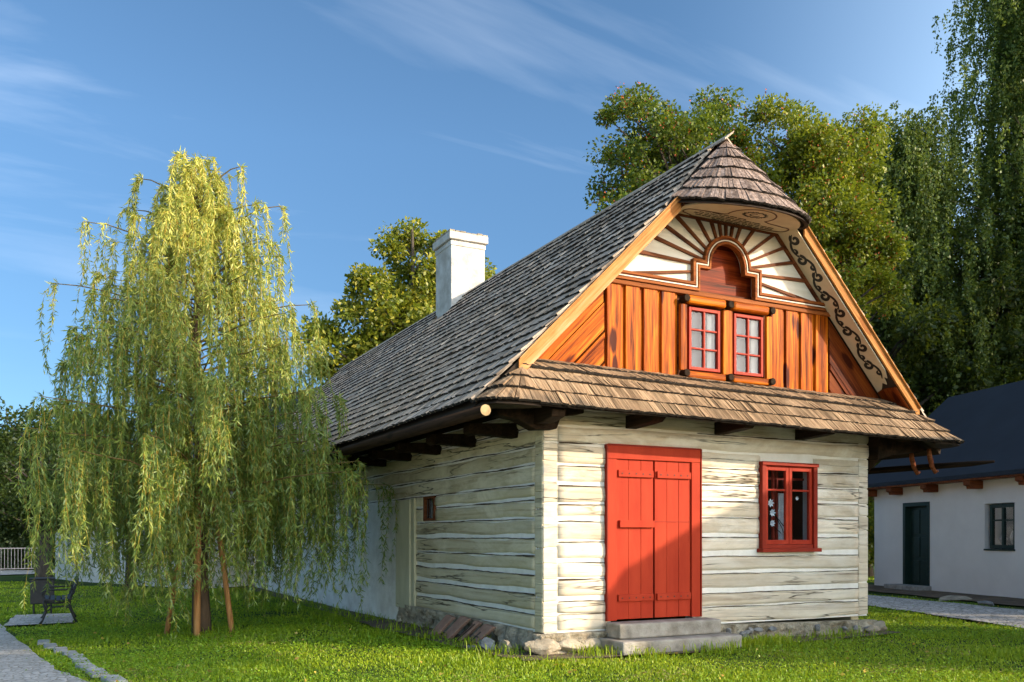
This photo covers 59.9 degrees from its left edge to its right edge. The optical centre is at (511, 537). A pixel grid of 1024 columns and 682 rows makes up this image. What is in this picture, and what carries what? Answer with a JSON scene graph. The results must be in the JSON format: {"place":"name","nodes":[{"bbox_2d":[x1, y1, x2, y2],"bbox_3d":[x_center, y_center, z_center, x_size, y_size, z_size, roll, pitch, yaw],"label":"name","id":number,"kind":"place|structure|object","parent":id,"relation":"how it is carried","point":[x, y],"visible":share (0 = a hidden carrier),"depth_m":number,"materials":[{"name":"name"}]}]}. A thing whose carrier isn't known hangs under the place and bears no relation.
{"place":"outdoors","nodes":[
{"label":"outdoors","id":0,"kind":"place"},
{"bbox_2d":[0,569,54,574],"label":"path","id":1,"kind":"structure","parent":0,"point":[6,572],"depth_m":39.44,"materials":[{"name":"grey stone"}]},
{"bbox_2d":[0,548,37,571],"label":"fence","id":2,"kind":"object","parent":1,"relation":"on","point":[14,558],"visible":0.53,"depth_m":39.94,"materials":[{"name":"metal"}]},
{"bbox_2d":[3,613,73,625],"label":"path","id":3,"kind":"structure","parent":0,"point":[29,619],"depth_m":16.80,"materials":[{"name":"grey stone"}]},
{"bbox_2d":[29,577,54,613],"bbox_3d":[-9.747,1.225,18.436,0.480,0.770,0.440,0,0,-27],"label":"litter bin","id":4,"kind":"object","parent":3,"relation":"on","point":[36,597],"visible":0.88,"depth_m":18.24,"materials":[{"name":"black metal"}]},
{"bbox_2d":[39,576,78,623],"bbox_3d":[-8.495,1.163,16.661,0.655,0.818,1.360,0,0,-27],"label":"park bench","id":5,"kind":"object","parent":3,"relation":"on","point":[72,589],"visible":0.91,"depth_m":16.18,"materials":[{"name":"black metal"}]},
{"bbox_2d":[0,624,87,681],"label":"path","id":6,"kind":"structure","parent":0,"point":[15,663],"depth_m":9.73,"materials":[{"name":"grey stone"}]},
{"bbox_2d":[0,0,1015,449],"label":"sky","id":7,"kind":"structure","parent":0,"point":[348,116],"materials":[{"name":"blue"}]},
{"bbox_2d":[0,559,1023,681],"bbox_3d":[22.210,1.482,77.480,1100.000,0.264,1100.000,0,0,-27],"label":"ground","id":8,"kind":"structure","parent":0,"point":[12,577],"depth_m":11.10,"materials":[{"name":"green plant"}]},
{"bbox_2d":[0,407,30,569],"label":"young tree","id":9,"kind":"object","parent":8,"relation":"on","point":[9,541],"visible":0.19,"depth_m":43.31,"materials":[{"name":"green plant"}]},
{"bbox_2d":[15,399,64,569],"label":"young tree","id":10,"kind":"object","parent":8,"relation":"on","point":[24,540],"visible":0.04,"depth_m":43.51,"materials":[{"name":"green plant"}]},
{"bbox_2d":[37,639,50,645],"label":"kerb stone","id":11,"kind":"object","parent":8,"relation":"on","point":[40,642],"visible":0.36,"depth_m":13.07,"materials":[{"name":"grey stone"}]},
{"bbox_2d":[0,440,89,577],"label":"plum tree","id":12,"kind":"object","parent":8,"relation":"on","point":[16,512],"visible":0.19,"depth_m":29.91,"materials":[{"name":"green plant"}]},
{"bbox_2d":[43,643,56,649],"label":"kerb stone","id":13,"kind":"object","parent":8,"relation":"on","point":[48,646],"visible":0.34,"depth_m":12.49,"materials":[{"name":"grey stone"}]},
{"bbox_2d":[53,647,67,653],"bbox_3d":[-6.095,1.575,11.992,0.196,0.154,0.485,0,0,-29],"label":"kerb stone","id":14,"kind":"object","parent":8,"relation":"on","point":[58,649],"visible":0.39,"depth_m":11.92,"materials":[{"name":"grey stone"}]},
{"bbox_2d":[0,396,134,554],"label":"dark tree","id":15,"kind":"object","parent":8,"relation":"on","point":[11,438],"visible":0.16,"depth_m":41.95,"materials":[{"name":"green plant"}]},
{"bbox_2d":[62,650,77,656],"bbox_3d":[-5.678,1.548,11.419,0.196,0.154,0.398,0,0,-32],"label":"kerb stone","id":16,"kind":"object","parent":8,"relation":"on","point":[69,652],"visible":0.34,"depth_m":11.39,"materials":[{"name":"grey stone"}]},
{"bbox_2d":[68,654,83,657],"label":"kerb stone","id":17,"kind":"object","parent":8,"relation":"on","point":[73,656],"visible":0.23,"depth_m":10.84,"materials":[{"name":"grey stone"}]},
{"bbox_2d":[50,400,105,568],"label":"young tree","id":18,"kind":"object","parent":8,"relation":"on","point":[63,462],"depth_m":43.58,"materials":[{"name":"green plant"}]},
{"bbox_2d":[71,657,89,663],"bbox_3d":[-4.953,1.483,10.217,0.196,0.154,0.518,0,0,-34],"label":"kerb stone","id":19,"kind":"object","parent":8,"relation":"on","point":[82,658],"visible":0.27,"depth_m":10.22,"materials":[{"name":"grey stone"}]},
{"bbox_2d":[75,663,97,670],"bbox_3d":[-4.600,1.455,9.611,0.196,0.154,0.430,0,0,-38],"label":"kerb stone","id":20,"kind":"object","parent":8,"relation":"on","point":[90,665],"visible":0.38,"depth_m":9.58,"materials":[{"name":"grey stone"}]},
{"bbox_2d":[85,668,108,677],"bbox_3d":[-4.210,1.428,9.024,0.196,0.154,0.493,0,0,-34],"label":"kerb stone","id":21,"kind":"object","parent":8,"relation":"on","point":[93,673],"visible":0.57,"depth_m":8.96,"materials":[{"name":"grey stone"}]},
{"bbox_2d":[101,674,127,681],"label":"kerb stone","id":22,"kind":"object","parent":8,"relation":"on","point":[109,679],"visible":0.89,"depth_m":8.41,"materials":[{"name":"grey stone"}]},
{"bbox_2d":[42,412,193,601],"bbox_3d":[-9.232,-0.650,21.224,3.728,4.869,3.455,0,0,-27],"label":"plum tree","id":23,"kind":"object","parent":8,"relation":"on","point":[54,463],"visible":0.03,"depth_m":21.08,"materials":[{"name":"green plant"}]},
{"bbox_2d":[164,495,191,633],"bbox_3d":[-5.164,0.449,13.741,0.635,2.468,0.088,0,0,24],"label":"tree stake","id":24,"kind":"object","parent":8,"relation":"on","point":[167,627],"visible":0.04,"depth_m":13.78,"materials":[{"name":"brown wood"}]},
{"bbox_2d":[55,386,321,588],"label":"barn","id":25,"kind":"structure","parent":8,"relation":"on","point":[96,577],"depth_m":29.70,"materials":[{"name":"white paint"}]},
{"bbox_2d":[193,471,201,637],"bbox_3d":[-4.635,0.330,13.093,0.105,2.603,0.184,0,0,0],"label":"tree stake","id":26,"kind":"object","parent":8,"relation":"on","point":[197,611],"visible":0.39,"depth_m":13.04,"materials":[{"name":"brown wood"}]},
{"bbox_2d":[9,146,398,638],"bbox_3d":[-4.465,-2.188,13.511,5.518,7.724,4.895,0,0,-27],"label":"weeping willow","id":27,"kind":"object","parent":8,"relation":"on","point":[160,469],"visible":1,"depth_m":12.82,"materials":[{"name":"green plant"}]},
{"bbox_2d":[212,500,234,632],"bbox_3d":[-4.381,0.473,13.479,0.410,2.262,0.087,0,0,10],"label":"tree stake","id":28,"kind":"object","parent":8,"relation":"on","point":[228,601],"visible":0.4,"depth_m":13.44,"materials":[{"name":"brown wood"}]},
{"bbox_2d":[295,216,496,385],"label":"linden tree","id":29,"kind":"object","parent":8,"relation":"on","point":[390,310],"visible":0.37,"depth_m":50.05,"materials":[{"name":"green plant"}]},
{"bbox_2d":[243,587,557,657],"bbox_3d":[-3.727,1.367,17.575,0.882,0.087,17.200,0,0,-27],"label":"dirt strip","id":30,"kind":"object","parent":8,"relation":"on","point":[390,621],"visible":0.41,"depth_m":13.27,"materials":[{"name":"brown soil"}]},
{"bbox_2d":[429,615,455,634],"bbox_3d":[-0.998,1.256,12.188,0.460,0.369,0.238,0,0,-6],"label":"sandstone slab","id":31,"kind":"object","parent":30,"relation":"on","point":[445,622],"depth_m":12.13,"materials":[{"name":"brown stone"}]},
{"bbox_2d":[442,616,470,638],"bbox_3d":[-0.790,1.246,11.788,0.554,0.389,0.238,0,0,10],"label":"sandstone slab","id":32,"kind":"object","parent":30,"relation":"on","point":[459,624],"depth_m":11.71,"materials":[{"name":"stone"}]},
{"bbox_2d":[456,620,481,640],"bbox_3d":[-0.599,1.256,11.459,0.489,0.368,0.135,0,0,19],"label":"sandstone slab","id":33,"kind":"object","parent":30,"relation":"on","point":[472,627],"depth_m":11.39,"materials":[{"name":"stone"}]},
{"bbox_2d":[466,624,495,644],"bbox_3d":[-0.445,1.266,11.133,0.544,0.349,0.234,0,0,12],"label":"sandstone slab","id":34,"kind":"object","parent":30,"relation":"on","point":[483,630],"depth_m":11.06,"materials":[{"name":"brown stone"}]},
{"bbox_2d":[478,637,494,649],"bbox_3d":[-0.303,1.282,10.588,0.181,0.189,0.274,0,0,-27],"label":"rock","id":35,"kind":"object","parent":30,"relation":"on","point":[488,642],"visible":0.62,"depth_m":10.54,"materials":[{"name":"grey stone"}]},
{"bbox_2d":[498,640,512,651],"bbox_3d":[-0.055,1.302,10.396,0.149,0.218,0.207,0,0,-27],"label":"rock","id":36,"kind":"object","parent":30,"relation":"on","point":[506,643],"visible":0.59,"depth_m":10.35,"materials":[{"name":"beige stone"}]},
{"bbox_2d":[117,584,878,663],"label":"tall grass","id":37,"kind":"structure","parent":8,"relation":"on","point":[763,640],"depth_m":11.55,"materials":[{"name":"green plant"}]},
{"bbox_2d":[0,596,1023,681],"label":"clover","id":38,"kind":"object","parent":8,"relation":"on","point":[442,643],"visible":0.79,"depth_m":10.57,"materials":[{"name":"green plant"}]},
{"bbox_2d":[29,605,1016,681],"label":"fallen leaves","id":39,"kind":"object","parent":8,"relation":"on","point":[842,673],"visible":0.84,"depth_m":9.66,"materials":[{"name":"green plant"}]},
{"bbox_2d":[227,131,994,655],"bbox_3d":[-0.898,-2.395,18.585,7.633,7.989,18.470,0,0,-27],"label":"farmhouse","id":40,"kind":"object","parent":8,"relation":"on","point":[653,397],"visible":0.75,"depth_m":11.48,"materials":[{"name":"white wood"}]},
{"bbox_2d":[423,495,435,520],"bbox_3d":[-1.218,-0.435,13.349,0.080,0.370,0.450,0,0,-27],"label":"window","id":41,"kind":"structure","parent":40,"relation":"in","point":[425,499],"depth_m":13.43,"materials":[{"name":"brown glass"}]},
{"bbox_2d":[604,443,701,620],"bbox_3d":[1.744,-0.060,10.912,1.418,2.116,0.102,0,0,-27],"label":"door","id":42,"kind":"structure","parent":40,"relation":"in","point":[653,501],"depth_m":10.89,"materials":[{"name":"red paint"}]},
{"bbox_2d":[768,497,798,539],"bbox_3d":[3.585,-0.322,11.940,0.709,0.833,0.034,0,0,-27],"label":"blossom twig","id":43,"kind":"object","parent":40,"relation":"attached to","point":[770,502],"visible":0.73,"depth_m":11.89,"materials":[{"name":"white plant"}]},
{"bbox_2d":[757,461,821,551],"bbox_3d":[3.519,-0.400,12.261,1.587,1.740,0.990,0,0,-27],"label":"window","id":44,"kind":"structure","parent":40,"relation":"in","point":[780,482],"depth_m":11.99,"materials":[{"name":"red paint"}]},
{"bbox_2d":[582,81,789,213],"bbox_3d":[4.641,-5.457,23.900,5.159,14.119,6.814,0,0,45],"label":"rowan tree","id":45,"kind":"object","parent":8,"relation":"on","point":[682,137],"visible":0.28,"depth_m":23.23,"materials":[{"name":"green plant"}]},
{"bbox_2d":[519,631,899,660],"bbox_3d":[2.773,1.332,11.111,6.100,0.012,0.889,0,0,-27],"label":"dirt strip","id":46,"kind":"object","parent":8,"relation":"on","point":[614,655],"visible":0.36,"depth_m":10.23,"materials":[{"name":"brown soil"}]},
{"bbox_2d":[599,617,741,655],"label":"stone steps","id":47,"kind":"structure","parent":46,"relation":"on","point":[657,635],"depth_m":10.47,"materials":[{"name":"stone"}]},
{"bbox_2d":[731,89,913,320],"bbox_3d":[8.324,-5.162,23.992,4.441,13.530,4.712,0,0,34],"label":"rowan tree","id":48,"kind":"object","parent":8,"relation":"on","point":[815,150],"visible":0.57,"depth_m":23.21,"materials":[{"name":"green plant"}]},
{"bbox_2d":[867,497,873,569],"bbox_3d":[11.660,-0.407,30.651,3.943,4.022,3.968,0,0,19],"label":"bush","id":49,"kind":"object","parent":8,"relation":"on","point":[871,528],"visible":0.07,"depth_m":30.11,"materials":[{"name":"green plant"}]},
{"bbox_2d":[884,584,931,590],"bbox_3d":[10.134,1.310,22.773,0.480,0.180,1.280,0,0,-11],"label":"door step","id":50,"kind":"object","parent":8,"relation":"on","point":[909,587],"depth_m":22.50,"materials":[{"name":"stone"}]},
{"bbox_2d":[836,248,994,576],"bbox_3d":[12.897,-4.149,31.144,8.718,11.509,6.405,0,0,-27],"label":"maple tree","id":51,"kind":"object","parent":8,"relation":"on","point":[926,339],"visible":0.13,"depth_m":29.79,"materials":[{"name":"green plant"}]},
{"bbox_2d":[830,100,1023,416],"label":"birch tree","id":52,"kind":"object","parent":8,"relation":"on","point":[918,177],"visible":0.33,"depth_m":31.34,"materials":[{"name":"green plant"}]},
{"bbox_2d":[867,380,1023,598],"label":"white cottage","id":53,"kind":"structure","parent":8,"relation":"on","point":[959,530],"depth_m":21.62,"materials":[{"name":"paint"}]},
{"bbox_2d":[903,502,929,585],"bbox_3d":[10.473,0.205,22.809,0.240,2.210,1.060,0,0,-11],"label":"door","id":54,"kind":"structure","parent":53,"relation":"in","point":[916,515],"depth_m":22.95,"materials":[{"name":"green paint"}]},
{"bbox_2d":[984,503,1014,550],"bbox_3d":[11.185,-0.250,19.953,0.550,1.200,1.100,0,0,-11],"label":"window","id":55,"kind":"structure","parent":53,"relation":"in","point":[1007,538],"depth_m":20.04,"materials":[{"name":"green paint"}]},
{"bbox_2d":[868,584,1023,605],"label":"dirt strip","id":56,"kind":"object","parent":8,"relation":"on","point":[993,599],"visible":0.43,"depth_m":20.31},
{"bbox_2d":[939,595,971,600],"bbox_3d":[9.499,1.327,19.006,0.721,0.160,0.586,0,0,14],"label":"rock","id":57,"kind":"object","parent":56,"relation":"on","point":[954,598],"visible":0.75,"depth_m":18.93,"materials":[{"name":"grey stone"}]},
{"bbox_2d":[872,210,1023,414],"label":"maple tree","id":58,"kind":"object","parent":8,"relation":"on","point":[965,321],"visible":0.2,"depth_m":30.80,"materials":[{"name":"green plant"}]},
{"bbox_2d":[905,0,1023,383],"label":"birch tree","id":59,"kind":"object","parent":8,"relation":"on","point":[1003,26],"visible":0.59,"depth_m":32.37,"materials":[{"name":"green plant"}]},
{"bbox_2d":[977,601,993,605],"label":"rock","id":60,"kind":"object","parent":8,"relation":"on","point":[989,603],"visible":0.61,"depth_m":17.71,"materials":[{"name":"grey stone"}]},
{"bbox_2d":[18,622,1023,681],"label":"dry grass","id":61,"kind":"structure","parent":0,"point":[540,660],"depth_m":9.27,"materials":[{"name":"plant"}]},
{"bbox_2d":[868,595,1023,627],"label":"path","id":62,"kind":"structure","parent":0,"point":[1006,616],"depth_m":16.33,"materials":[{"name":"stone"}]}
]}

